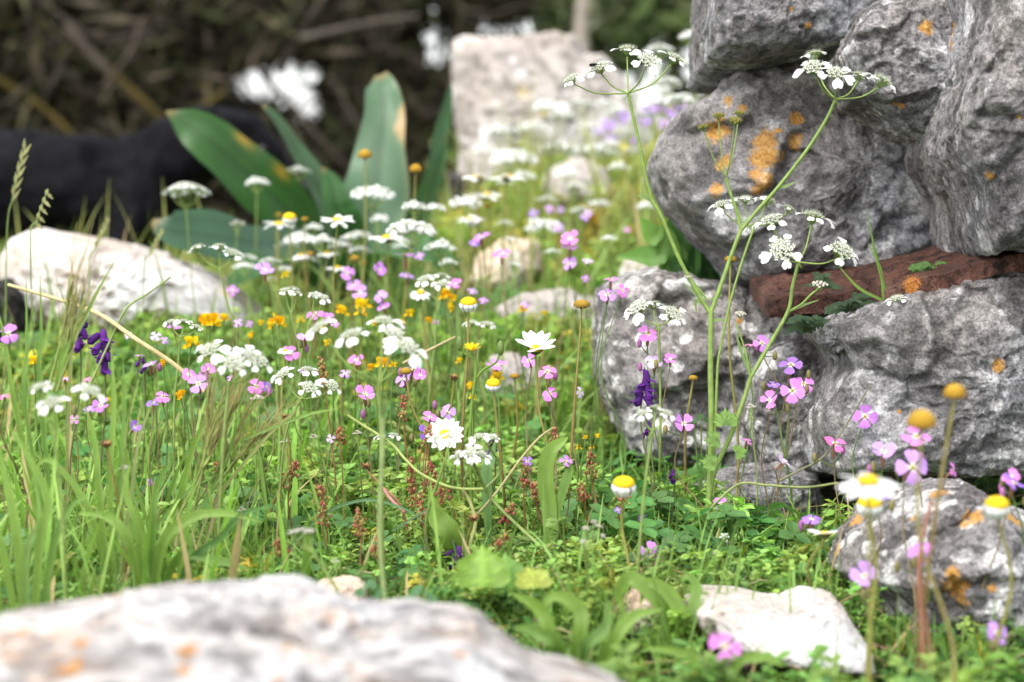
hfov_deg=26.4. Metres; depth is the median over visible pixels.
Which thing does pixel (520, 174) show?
umbel flower
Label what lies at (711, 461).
umbel plant
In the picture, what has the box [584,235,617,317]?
umbel flower
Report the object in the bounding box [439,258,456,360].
umbel flower
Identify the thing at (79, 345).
purple vetch
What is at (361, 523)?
sorrel spike
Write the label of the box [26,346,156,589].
grass tuft
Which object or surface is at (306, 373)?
umbel flower
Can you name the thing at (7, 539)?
lobed leaf plant
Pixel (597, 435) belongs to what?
pea flower
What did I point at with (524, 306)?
stock flower
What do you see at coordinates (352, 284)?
stock flower
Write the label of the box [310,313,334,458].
stock flower
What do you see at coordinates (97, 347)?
purple vetch
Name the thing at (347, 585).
stone
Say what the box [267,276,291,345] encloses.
umbel flower
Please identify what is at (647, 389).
purple vetch
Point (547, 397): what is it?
stock flower
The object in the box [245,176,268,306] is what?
umbel flower
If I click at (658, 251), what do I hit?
leafy weed
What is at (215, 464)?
sorrel spike
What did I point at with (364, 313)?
pea flower
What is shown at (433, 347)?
straw
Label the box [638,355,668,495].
stock flower
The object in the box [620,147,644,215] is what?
umbel flower
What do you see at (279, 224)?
daisy
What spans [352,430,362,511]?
umbel flower
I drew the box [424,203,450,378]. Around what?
umbel flower
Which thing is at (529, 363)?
stock flower
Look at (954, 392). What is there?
seed head
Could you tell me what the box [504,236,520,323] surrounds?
umbel flower
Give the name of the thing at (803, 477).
boulder
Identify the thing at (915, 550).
stock flower
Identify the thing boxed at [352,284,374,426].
stock flower
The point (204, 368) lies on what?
stock flower
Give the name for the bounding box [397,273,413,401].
stock flower
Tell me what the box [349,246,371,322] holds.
umbel flower
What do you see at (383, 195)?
umbel flower
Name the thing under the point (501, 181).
umbel flower
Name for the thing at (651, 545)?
stock flower
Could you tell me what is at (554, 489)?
stock flower
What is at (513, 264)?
umbel flower
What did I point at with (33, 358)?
pea flower
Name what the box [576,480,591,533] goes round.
sorrel spike
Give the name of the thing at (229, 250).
umbel flower
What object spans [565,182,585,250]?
umbel flower
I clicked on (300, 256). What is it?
daisy
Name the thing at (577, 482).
pea flower
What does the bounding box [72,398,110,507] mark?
stock flower
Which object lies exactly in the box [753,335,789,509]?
stock flower
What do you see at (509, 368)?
boulder
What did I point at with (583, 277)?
stock flower
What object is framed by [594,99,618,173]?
umbel flower
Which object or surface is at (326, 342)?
pea flower
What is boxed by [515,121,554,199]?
umbel flower
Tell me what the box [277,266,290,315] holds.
umbel flower
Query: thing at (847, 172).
wall stone
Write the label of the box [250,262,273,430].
stock flower
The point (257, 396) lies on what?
umbel flower
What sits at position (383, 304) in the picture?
stock flower
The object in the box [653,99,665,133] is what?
stock flower
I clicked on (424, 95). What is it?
scrub tree
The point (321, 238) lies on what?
umbel flower
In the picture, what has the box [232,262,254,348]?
umbel flower
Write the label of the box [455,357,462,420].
pea flower
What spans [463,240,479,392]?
stock flower
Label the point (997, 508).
folded daisy
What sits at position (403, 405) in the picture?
sorrel spike
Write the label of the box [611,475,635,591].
folded daisy
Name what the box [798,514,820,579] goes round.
stock flower
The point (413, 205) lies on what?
umbel flower
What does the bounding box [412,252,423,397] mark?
stock flower
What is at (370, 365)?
pea flower
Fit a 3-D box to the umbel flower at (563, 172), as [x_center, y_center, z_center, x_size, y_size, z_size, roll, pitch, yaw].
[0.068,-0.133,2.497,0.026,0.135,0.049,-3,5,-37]
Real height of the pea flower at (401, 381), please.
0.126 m
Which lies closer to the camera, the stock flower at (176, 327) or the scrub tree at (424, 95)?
the stock flower at (176, 327)
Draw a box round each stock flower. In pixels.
[0,324,28,563]
[0,394,10,558]
[63,377,69,522]
[66,415,78,542]
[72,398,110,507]
[83,377,103,489]
[83,406,100,535]
[124,332,150,469]
[125,355,144,462]
[129,420,149,503]
[133,479,152,542]
[141,361,161,511]
[146,399,157,494]
[148,391,173,517]
[150,332,161,475]
[153,337,171,474]
[167,324,184,466]
[182,368,213,554]
[188,374,216,535]
[191,465,216,524]
[201,363,247,556]
[212,285,238,393]
[217,319,242,446]
[227,375,236,450]
[245,320,252,456]
[247,381,274,528]
[248,379,271,538]
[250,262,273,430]
[282,346,299,468]
[294,369,315,484]
[297,331,321,484]
[306,311,323,453]
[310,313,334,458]
[320,370,349,482]
[326,434,349,537]
[331,322,352,462]
[341,267,360,427]
[346,279,360,405]
[348,354,363,470]
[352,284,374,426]
[355,385,375,526]
[356,302,389,417]
[360,262,386,414]
[369,290,387,444]
[383,330,394,416]
[390,253,415,406]
[395,374,416,475]
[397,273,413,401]
[397,360,420,492]
[409,424,442,507]
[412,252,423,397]
[413,368,425,501]
[422,411,437,490]
[432,320,445,417]
[432,400,455,499]
[449,278,461,419]
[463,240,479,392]
[467,232,488,398]
[467,288,478,443]
[476,297,487,441]
[486,359,506,433]
[492,249,524,414]
[519,209,537,291]
[519,302,544,432]
[521,353,534,507]
[523,457,541,516]
[532,448,560,535]
[538,365,557,426]
[541,205,553,275]
[542,387,558,459]
[551,223,563,324]
[551,230,577,451]
[553,206,563,282]
[553,243,577,452]
[558,455,572,541]
[563,257,596,446]
[573,387,583,504]
[580,210,591,318]
[581,275,609,438]
[582,258,604,459]
[589,289,615,451]
[593,128,603,161]
[596,277,617,475]
[600,284,628,475]
[602,119,616,157]
[604,134,614,167]
[614,507,620,519]
[615,110,629,177]
[624,227,629,270]
[629,137,636,192]
[630,515,645,547]
[637,325,656,485]
[638,114,651,145]
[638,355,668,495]
[640,541,661,570]
[642,104,654,194]
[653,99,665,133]
[657,353,676,490]
[659,118,669,211]
[663,414,711,529]
[667,107,680,117]
[707,632,748,667]
[713,497,726,520]
[736,438,755,512]
[738,344,752,504]
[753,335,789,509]
[760,357,813,540]
[775,454,789,547]
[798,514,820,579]
[812,436,845,523]
[849,561,874,620]
[852,404,878,478]
[860,494,894,611]
[867,442,895,519]
[885,542,930,665]
[895,450,927,654]
[901,426,930,507]
[907,543,933,662]
[942,462,955,489]
[978,473,1023,635]
[985,621,1007,671]
[999,468,1023,544]
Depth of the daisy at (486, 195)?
2.09 m
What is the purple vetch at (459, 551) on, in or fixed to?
on the ground at (828, 491)
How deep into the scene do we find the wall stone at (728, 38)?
1.50 m
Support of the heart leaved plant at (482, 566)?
on the ground at (828, 491)
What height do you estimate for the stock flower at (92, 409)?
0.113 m
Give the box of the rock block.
[450,31,652,169]
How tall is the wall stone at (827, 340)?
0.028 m
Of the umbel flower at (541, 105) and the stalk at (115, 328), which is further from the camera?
the umbel flower at (541, 105)
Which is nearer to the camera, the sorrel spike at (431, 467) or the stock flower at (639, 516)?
the stock flower at (639, 516)
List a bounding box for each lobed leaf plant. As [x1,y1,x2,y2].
[3,527,34,609]
[353,578,387,600]
[403,584,438,602]
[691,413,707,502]
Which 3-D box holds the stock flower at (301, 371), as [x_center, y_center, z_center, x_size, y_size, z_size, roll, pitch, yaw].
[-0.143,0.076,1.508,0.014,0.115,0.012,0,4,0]
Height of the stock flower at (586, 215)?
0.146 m
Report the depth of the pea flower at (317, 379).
1.60 m
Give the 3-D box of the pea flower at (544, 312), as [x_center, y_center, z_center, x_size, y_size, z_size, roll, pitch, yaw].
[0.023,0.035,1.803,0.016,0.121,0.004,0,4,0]
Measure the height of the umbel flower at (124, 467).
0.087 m
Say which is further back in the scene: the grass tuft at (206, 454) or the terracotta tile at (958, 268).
the terracotta tile at (958, 268)
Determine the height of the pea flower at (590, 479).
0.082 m
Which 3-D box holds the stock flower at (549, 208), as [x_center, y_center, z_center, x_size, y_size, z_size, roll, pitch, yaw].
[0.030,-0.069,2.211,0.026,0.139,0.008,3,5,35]
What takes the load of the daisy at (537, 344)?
on the ground at (828, 491)
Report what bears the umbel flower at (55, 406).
on the ground at (828, 491)
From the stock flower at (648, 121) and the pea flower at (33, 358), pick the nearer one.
the pea flower at (33, 358)
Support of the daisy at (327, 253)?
on the ground at (828, 491)
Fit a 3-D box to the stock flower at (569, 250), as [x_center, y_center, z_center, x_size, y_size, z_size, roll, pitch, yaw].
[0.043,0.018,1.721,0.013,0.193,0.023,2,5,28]
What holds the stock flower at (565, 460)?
on the ground at (828, 491)
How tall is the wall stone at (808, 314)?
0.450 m
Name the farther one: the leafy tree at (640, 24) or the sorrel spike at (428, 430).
the leafy tree at (640, 24)
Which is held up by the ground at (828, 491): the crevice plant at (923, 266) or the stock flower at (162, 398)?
the stock flower at (162, 398)
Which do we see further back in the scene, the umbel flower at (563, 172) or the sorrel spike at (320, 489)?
the umbel flower at (563, 172)
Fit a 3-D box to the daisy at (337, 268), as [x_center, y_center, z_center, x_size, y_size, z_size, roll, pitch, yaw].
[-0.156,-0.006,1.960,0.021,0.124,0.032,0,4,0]
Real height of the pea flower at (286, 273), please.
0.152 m
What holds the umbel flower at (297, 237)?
on the ground at (828, 491)
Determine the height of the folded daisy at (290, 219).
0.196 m
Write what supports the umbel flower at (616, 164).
on the ground at (828, 491)
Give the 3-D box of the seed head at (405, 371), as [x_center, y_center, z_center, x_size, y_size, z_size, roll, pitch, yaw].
[-0.065,0.081,1.405,0.014,0.129,0.024,-4,6,-44]
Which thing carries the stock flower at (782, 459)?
on the ground at (828, 491)
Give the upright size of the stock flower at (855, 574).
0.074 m
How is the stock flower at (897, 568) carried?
on the ground at (828, 491)
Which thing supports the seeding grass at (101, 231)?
on the ground at (828, 491)
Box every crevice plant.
[785,314,830,334]
[801,272,841,289]
[824,292,873,315]
[908,261,947,272]
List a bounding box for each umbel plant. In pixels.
[345,411,557,561]
[563,43,895,525]
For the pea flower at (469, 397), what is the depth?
1.44 m
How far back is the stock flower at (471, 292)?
1.72 m
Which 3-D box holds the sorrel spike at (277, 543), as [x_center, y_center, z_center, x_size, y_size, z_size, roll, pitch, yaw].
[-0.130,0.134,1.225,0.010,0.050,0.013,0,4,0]
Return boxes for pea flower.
[29,355,45,480]
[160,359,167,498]
[175,390,189,513]
[182,335,200,454]
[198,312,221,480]
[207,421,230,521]
[218,313,229,435]
[243,332,253,474]
[258,320,263,448]
[267,318,279,413]
[273,312,287,453]
[281,271,288,406]
[292,315,304,428]
[316,326,333,452]
[323,339,333,464]
[336,304,349,440]
[353,306,370,436]
[355,297,371,448]
[365,363,379,472]
[371,320,381,409]
[374,356,391,470]
[390,361,397,498]
[398,319,405,434]
[403,309,413,435]
[415,317,435,435]
[438,288,450,410]
[440,302,455,418]
[446,294,456,404]
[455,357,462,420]
[460,381,472,524]
[464,393,475,504]
[490,370,504,497]
[517,305,527,420]
[531,310,548,416]
[575,444,582,536]
[580,435,593,541]
[585,433,602,532]
[588,444,594,525]
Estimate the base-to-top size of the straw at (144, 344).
0.061 m
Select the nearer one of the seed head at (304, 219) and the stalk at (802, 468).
the stalk at (802, 468)
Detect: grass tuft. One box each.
[0,222,114,558]
[0,426,86,610]
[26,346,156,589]
[78,457,278,590]
[157,336,333,551]
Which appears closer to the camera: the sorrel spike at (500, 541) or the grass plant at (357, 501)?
the sorrel spike at (500, 541)
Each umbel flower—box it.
[30,381,105,600]
[119,465,128,570]
[161,181,211,354]
[163,318,202,499]
[187,243,243,449]
[194,339,272,580]
[229,220,243,323]
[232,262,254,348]
[234,254,266,335]
[237,507,246,544]
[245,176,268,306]
[250,394,264,537]
[259,257,283,361]
[261,231,320,334]
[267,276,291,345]
[270,365,340,536]
[275,241,297,312]
[276,438,288,528]
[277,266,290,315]
[279,286,301,414]
[287,166,310,296]
[287,528,340,593]
[290,256,317,325]
[299,291,330,485]
[302,223,330,318]
[306,233,337,356]
[306,314,427,570]
[309,434,336,526]
[319,241,352,310]
[327,231,371,333]
[331,558,339,575]
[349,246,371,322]
[351,185,394,334]
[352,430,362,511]
[367,214,388,317]
[386,219,437,408]
[393,240,410,324]
[401,200,442,379]
[415,272,451,449]
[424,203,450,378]
[424,238,456,370]
[424,432,459,568]
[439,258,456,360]
[449,195,481,323]
[462,319,495,472]
[472,144,494,191]
[480,123,522,179]
[487,220,512,320]
[489,149,538,217]
[497,180,535,285]
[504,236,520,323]
[507,262,529,352]
[513,170,536,238]
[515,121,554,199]
[524,218,559,290]
[533,100,557,163]
[534,195,557,262]
[537,142,578,164]
[543,248,576,320]
[548,109,576,163]
[554,166,580,258]
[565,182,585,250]
[566,99,592,157]
[570,144,621,167]
[570,206,593,278]
[571,122,599,154]
[579,520,605,612]
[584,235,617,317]
[587,200,609,268]
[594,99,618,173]
[595,140,621,213]
[605,106,630,202]
[605,161,629,223]
[615,128,640,165]
[618,91,651,210]
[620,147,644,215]
[623,299,687,484]
[628,110,651,216]
[633,404,675,572]
[636,94,671,245]
[636,201,653,246]
[642,43,674,218]
[645,76,683,124]
[663,93,695,112]
[678,30,697,100]
[682,59,696,101]
[719,533,736,545]
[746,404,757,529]
[871,293,906,474]
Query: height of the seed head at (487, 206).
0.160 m
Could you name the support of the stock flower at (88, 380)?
on the ground at (828, 491)
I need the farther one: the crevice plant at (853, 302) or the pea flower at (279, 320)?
the pea flower at (279, 320)
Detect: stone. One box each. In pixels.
[318,575,367,598]
[591,268,858,476]
[617,587,660,636]
[646,57,931,287]
[683,585,875,676]
[686,0,878,93]
[739,338,821,473]
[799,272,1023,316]
[801,272,1023,478]
[816,314,846,354]
[822,0,953,148]
[904,0,1023,255]
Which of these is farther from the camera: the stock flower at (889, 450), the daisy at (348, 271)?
the daisy at (348, 271)
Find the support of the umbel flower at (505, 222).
on the ground at (828, 491)
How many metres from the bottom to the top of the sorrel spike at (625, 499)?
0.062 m
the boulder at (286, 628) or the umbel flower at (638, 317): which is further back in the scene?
the umbel flower at (638, 317)
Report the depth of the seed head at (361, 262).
2.10 m
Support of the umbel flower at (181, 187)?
on the ground at (828, 491)
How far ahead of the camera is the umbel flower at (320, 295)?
1.52 m
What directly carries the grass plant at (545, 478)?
on the ground at (828, 491)
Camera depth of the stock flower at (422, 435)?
1.39 m
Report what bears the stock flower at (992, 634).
on the ground at (828, 491)
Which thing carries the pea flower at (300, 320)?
on the ground at (828, 491)
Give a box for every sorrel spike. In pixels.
[207,461,223,529]
[272,537,289,556]
[282,459,299,548]
[313,483,330,545]
[314,500,332,558]
[317,356,337,501]
[334,426,348,538]
[352,507,366,572]
[370,537,384,581]
[395,394,417,510]
[404,456,423,544]
[415,494,425,531]
[420,424,433,497]
[425,461,437,488]
[434,485,450,551]
[490,533,507,551]
[498,502,517,554]
[516,460,531,536]
[525,481,542,525]
[548,427,558,469]
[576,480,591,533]
[584,449,601,532]
[613,493,630,544]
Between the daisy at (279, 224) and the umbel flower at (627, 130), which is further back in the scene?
the umbel flower at (627, 130)
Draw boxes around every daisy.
[264,221,294,359]
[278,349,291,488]
[282,212,296,399]
[293,253,307,357]
[317,251,336,357]
[320,214,354,403]
[327,266,347,360]
[340,236,355,316]
[368,234,405,397]
[410,288,433,421]
[425,418,463,519]
[456,215,483,341]
[459,297,477,518]
[462,173,489,316]
[466,217,478,336]
[471,191,501,329]
[485,378,506,519]
[489,173,525,325]
[515,330,555,444]
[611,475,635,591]
[806,529,837,586]
[836,472,899,681]
[856,495,882,679]
[982,496,1012,679]
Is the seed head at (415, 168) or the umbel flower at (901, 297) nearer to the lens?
the umbel flower at (901, 297)
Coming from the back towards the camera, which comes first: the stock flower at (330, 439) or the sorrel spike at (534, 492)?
the stock flower at (330, 439)
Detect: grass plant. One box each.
[276,498,455,572]
[537,437,572,551]
[614,570,701,638]
[838,209,885,300]
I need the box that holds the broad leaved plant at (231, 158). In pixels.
[151,72,453,302]
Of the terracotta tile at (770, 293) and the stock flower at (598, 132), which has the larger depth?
the stock flower at (598, 132)
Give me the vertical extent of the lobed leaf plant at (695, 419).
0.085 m
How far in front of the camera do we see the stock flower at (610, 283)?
1.51 m
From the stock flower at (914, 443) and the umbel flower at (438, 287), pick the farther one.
the umbel flower at (438, 287)
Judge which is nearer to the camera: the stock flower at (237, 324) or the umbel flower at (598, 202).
the stock flower at (237, 324)
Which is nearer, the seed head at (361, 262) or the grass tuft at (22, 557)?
the grass tuft at (22, 557)
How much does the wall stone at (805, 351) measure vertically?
0.101 m
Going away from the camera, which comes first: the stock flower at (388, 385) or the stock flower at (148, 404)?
the stock flower at (148, 404)
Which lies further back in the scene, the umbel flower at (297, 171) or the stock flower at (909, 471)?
the umbel flower at (297, 171)
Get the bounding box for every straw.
[7,283,204,392]
[402,336,455,363]
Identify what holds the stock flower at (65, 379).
on the ground at (828, 491)
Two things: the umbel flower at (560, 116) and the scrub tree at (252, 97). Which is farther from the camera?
the scrub tree at (252, 97)
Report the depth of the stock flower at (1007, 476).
1.12 m
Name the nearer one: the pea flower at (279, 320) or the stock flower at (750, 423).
the stock flower at (750, 423)
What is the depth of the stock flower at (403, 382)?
1.46 m
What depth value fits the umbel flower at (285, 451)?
1.37 m
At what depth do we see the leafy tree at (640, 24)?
9.98 m
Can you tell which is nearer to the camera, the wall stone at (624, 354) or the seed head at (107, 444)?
the seed head at (107, 444)
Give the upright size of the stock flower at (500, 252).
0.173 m
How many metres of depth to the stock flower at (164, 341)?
1.55 m
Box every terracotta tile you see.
[749,267,875,317]
[853,244,1023,300]
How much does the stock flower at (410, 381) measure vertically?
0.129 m
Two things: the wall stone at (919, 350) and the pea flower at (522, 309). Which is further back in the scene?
the pea flower at (522, 309)
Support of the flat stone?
on the ground at (828, 491)
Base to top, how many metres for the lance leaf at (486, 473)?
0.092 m
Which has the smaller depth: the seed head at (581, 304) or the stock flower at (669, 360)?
the seed head at (581, 304)
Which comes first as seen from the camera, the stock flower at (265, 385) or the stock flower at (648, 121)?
the stock flower at (265, 385)
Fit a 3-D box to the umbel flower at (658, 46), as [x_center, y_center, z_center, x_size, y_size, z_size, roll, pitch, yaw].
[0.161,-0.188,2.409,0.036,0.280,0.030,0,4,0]
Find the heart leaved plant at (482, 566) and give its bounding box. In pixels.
[455,544,552,590]
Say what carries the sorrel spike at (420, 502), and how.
on the ground at (828, 491)
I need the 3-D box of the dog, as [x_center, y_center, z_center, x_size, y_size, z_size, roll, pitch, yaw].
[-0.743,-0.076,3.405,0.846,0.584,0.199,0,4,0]
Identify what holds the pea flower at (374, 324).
on the ground at (828, 491)
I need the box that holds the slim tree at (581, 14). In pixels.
[574,0,589,53]
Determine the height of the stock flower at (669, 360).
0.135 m
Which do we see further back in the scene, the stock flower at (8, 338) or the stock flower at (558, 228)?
the stock flower at (558, 228)
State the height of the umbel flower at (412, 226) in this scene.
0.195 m
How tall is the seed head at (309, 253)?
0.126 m
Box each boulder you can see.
[0,228,265,344]
[0,278,30,343]
[0,574,619,681]
[447,171,519,220]
[458,143,536,178]
[470,237,542,293]
[481,352,546,399]
[494,287,594,330]
[541,157,616,214]
[618,259,658,276]
[694,461,822,520]
[826,477,1023,652]
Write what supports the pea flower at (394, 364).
on the ground at (828, 491)
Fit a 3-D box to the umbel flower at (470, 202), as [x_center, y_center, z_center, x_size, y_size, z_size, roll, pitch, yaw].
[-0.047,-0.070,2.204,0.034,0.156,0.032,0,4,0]
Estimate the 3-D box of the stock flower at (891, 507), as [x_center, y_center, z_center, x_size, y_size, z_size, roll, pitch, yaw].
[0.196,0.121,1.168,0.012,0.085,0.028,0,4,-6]
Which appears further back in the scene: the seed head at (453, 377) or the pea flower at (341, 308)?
the pea flower at (341, 308)
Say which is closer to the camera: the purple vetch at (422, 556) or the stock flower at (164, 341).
the purple vetch at (422, 556)
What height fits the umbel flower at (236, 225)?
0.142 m
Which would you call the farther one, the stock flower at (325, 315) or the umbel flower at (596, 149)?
the umbel flower at (596, 149)
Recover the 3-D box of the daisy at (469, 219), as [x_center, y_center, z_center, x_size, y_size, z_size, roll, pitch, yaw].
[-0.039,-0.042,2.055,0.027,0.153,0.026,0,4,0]
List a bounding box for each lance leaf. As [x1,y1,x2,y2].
[428,490,463,560]
[481,441,495,545]
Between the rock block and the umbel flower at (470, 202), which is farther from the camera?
the rock block
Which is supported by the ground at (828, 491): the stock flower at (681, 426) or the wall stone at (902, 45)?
the stock flower at (681, 426)
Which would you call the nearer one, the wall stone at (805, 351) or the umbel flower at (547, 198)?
the wall stone at (805, 351)
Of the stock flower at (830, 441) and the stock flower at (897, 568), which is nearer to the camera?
the stock flower at (897, 568)
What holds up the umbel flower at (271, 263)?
on the ground at (828, 491)
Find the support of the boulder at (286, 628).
on the ground at (828, 491)
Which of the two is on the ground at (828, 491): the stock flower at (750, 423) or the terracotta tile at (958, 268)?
the stock flower at (750, 423)
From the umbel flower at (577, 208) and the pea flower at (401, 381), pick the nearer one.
the pea flower at (401, 381)
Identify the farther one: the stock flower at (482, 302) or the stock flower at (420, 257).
the stock flower at (420, 257)
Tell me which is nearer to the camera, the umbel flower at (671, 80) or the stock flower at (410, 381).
the stock flower at (410, 381)
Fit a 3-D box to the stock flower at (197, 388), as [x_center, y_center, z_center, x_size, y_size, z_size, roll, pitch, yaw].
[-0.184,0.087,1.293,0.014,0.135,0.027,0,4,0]
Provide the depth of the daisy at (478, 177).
2.10 m
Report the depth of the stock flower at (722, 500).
1.34 m
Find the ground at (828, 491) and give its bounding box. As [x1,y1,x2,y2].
[198,195,1004,681]
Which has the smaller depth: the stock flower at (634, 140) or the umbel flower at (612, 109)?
the umbel flower at (612, 109)
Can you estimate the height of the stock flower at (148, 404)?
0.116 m
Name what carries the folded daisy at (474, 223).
on the ground at (828, 491)
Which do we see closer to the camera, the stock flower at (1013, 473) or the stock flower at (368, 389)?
the stock flower at (1013, 473)
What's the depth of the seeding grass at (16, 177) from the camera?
1.70 m
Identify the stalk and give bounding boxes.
[88,277,170,389]
[377,418,387,600]
[384,488,405,513]
[703,482,838,517]
[779,383,870,481]
[916,500,932,668]
[921,568,933,663]
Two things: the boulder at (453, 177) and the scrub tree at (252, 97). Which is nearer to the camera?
the boulder at (453, 177)
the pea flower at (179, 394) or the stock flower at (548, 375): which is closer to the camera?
the pea flower at (179, 394)
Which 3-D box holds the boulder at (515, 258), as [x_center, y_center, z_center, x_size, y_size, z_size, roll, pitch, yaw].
[-0.006,-0.076,2.399,0.082,0.076,0.163,0,4,0]
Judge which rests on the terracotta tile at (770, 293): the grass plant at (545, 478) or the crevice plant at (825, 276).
the crevice plant at (825, 276)
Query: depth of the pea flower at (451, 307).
1.71 m
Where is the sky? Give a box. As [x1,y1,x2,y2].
[227,4,703,137]
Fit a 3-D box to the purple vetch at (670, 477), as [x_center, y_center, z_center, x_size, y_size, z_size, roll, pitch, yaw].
[0.100,0.112,1.375,0.006,0.069,0.033,0,4,0]
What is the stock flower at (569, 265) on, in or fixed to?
on the ground at (828, 491)
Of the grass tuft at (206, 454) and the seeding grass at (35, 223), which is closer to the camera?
the grass tuft at (206, 454)
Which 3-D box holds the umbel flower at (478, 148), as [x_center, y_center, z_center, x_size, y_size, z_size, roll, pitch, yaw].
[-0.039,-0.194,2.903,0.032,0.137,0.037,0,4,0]
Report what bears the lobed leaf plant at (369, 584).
on the ground at (828, 491)
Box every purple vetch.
[69,321,91,498]
[82,327,116,478]
[133,356,147,484]
[409,536,428,567]
[440,543,464,573]
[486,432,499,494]
[629,367,658,519]
[639,419,655,490]
[667,467,675,527]
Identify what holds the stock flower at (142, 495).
on the ground at (828, 491)
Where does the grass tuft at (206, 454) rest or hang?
on the ground at (828, 491)
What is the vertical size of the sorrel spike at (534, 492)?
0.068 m
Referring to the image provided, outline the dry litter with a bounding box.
[3,378,1023,681]
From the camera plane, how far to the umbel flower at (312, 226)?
2.20 m
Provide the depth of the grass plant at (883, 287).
1.40 m
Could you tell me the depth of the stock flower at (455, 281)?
1.72 m
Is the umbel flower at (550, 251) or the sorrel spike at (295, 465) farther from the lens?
the umbel flower at (550, 251)
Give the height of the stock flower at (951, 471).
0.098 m
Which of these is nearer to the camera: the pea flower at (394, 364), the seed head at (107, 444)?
the seed head at (107, 444)
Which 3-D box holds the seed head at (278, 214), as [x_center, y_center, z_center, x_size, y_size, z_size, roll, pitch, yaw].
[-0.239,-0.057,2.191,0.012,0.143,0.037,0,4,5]
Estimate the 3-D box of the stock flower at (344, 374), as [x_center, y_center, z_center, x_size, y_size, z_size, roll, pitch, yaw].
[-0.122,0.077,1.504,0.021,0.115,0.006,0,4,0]
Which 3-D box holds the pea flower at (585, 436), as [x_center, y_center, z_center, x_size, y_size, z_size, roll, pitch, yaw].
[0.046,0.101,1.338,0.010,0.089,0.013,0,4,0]
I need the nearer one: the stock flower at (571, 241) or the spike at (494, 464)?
the spike at (494, 464)
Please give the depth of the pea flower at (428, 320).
1.70 m
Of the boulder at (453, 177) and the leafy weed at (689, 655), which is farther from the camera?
the boulder at (453, 177)
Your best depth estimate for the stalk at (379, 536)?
1.05 m
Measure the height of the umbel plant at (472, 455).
0.092 m
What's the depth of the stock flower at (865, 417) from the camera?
1.36 m
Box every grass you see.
[0,74,1023,681]
[5,138,30,434]
[30,188,52,459]
[88,216,109,387]
[142,227,163,411]
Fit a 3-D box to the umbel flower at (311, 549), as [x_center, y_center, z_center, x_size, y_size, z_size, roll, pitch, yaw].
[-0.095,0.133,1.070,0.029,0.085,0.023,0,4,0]
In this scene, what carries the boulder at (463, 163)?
on the ground at (828, 491)
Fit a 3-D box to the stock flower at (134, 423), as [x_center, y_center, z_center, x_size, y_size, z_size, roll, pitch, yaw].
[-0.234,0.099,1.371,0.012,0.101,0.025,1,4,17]
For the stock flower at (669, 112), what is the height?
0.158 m
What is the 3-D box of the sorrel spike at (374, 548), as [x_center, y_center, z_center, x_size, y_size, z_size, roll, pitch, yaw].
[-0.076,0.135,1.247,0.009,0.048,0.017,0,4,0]
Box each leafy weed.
[509,590,661,667]
[618,217,720,279]
[644,646,783,681]
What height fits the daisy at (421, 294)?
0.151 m
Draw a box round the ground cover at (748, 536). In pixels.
[0,96,1023,681]
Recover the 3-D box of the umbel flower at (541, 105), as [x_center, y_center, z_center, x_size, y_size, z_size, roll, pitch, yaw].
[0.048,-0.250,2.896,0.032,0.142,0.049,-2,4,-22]
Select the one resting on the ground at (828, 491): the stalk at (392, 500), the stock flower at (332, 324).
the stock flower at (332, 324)
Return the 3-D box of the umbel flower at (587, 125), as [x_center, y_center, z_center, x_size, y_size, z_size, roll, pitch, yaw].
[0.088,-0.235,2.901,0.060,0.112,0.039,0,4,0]
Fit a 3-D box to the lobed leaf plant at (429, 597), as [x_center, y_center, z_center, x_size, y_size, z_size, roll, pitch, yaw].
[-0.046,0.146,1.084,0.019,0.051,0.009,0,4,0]
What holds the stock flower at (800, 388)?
on the ground at (828, 491)
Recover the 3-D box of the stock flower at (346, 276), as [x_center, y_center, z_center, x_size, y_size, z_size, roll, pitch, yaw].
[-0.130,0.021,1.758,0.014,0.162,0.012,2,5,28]
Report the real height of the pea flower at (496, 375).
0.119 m
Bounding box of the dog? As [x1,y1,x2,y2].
[0,105,306,250]
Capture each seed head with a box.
[101,440,126,577]
[269,213,281,315]
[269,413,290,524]
[301,217,314,361]
[305,251,316,358]
[349,255,360,363]
[358,149,371,371]
[360,261,366,321]
[360,462,409,542]
[399,367,429,515]
[403,164,421,366]
[448,373,466,487]
[465,514,478,551]
[484,204,492,320]
[509,373,519,484]
[567,299,590,498]
[684,375,697,513]
[724,256,739,502]
[906,409,955,681]
[914,383,965,678]
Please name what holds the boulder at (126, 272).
on the ground at (828, 491)
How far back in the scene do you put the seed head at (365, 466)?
1.33 m
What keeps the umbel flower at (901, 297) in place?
on the ground at (828, 491)
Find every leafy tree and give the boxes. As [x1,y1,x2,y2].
[301,17,665,137]
[525,0,709,119]
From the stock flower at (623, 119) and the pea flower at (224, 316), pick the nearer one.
the pea flower at (224, 316)
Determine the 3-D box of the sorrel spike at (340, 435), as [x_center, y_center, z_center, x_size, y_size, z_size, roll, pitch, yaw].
[-0.106,0.103,1.363,0.010,0.100,0.009,0,4,0]
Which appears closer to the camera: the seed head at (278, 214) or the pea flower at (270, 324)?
the pea flower at (270, 324)
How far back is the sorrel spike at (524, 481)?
1.33 m
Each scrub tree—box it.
[0,0,457,267]
[0,8,322,136]
[163,0,526,224]
[418,0,614,188]
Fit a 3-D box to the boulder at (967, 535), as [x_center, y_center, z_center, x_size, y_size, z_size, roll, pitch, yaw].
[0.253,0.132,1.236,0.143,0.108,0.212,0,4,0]

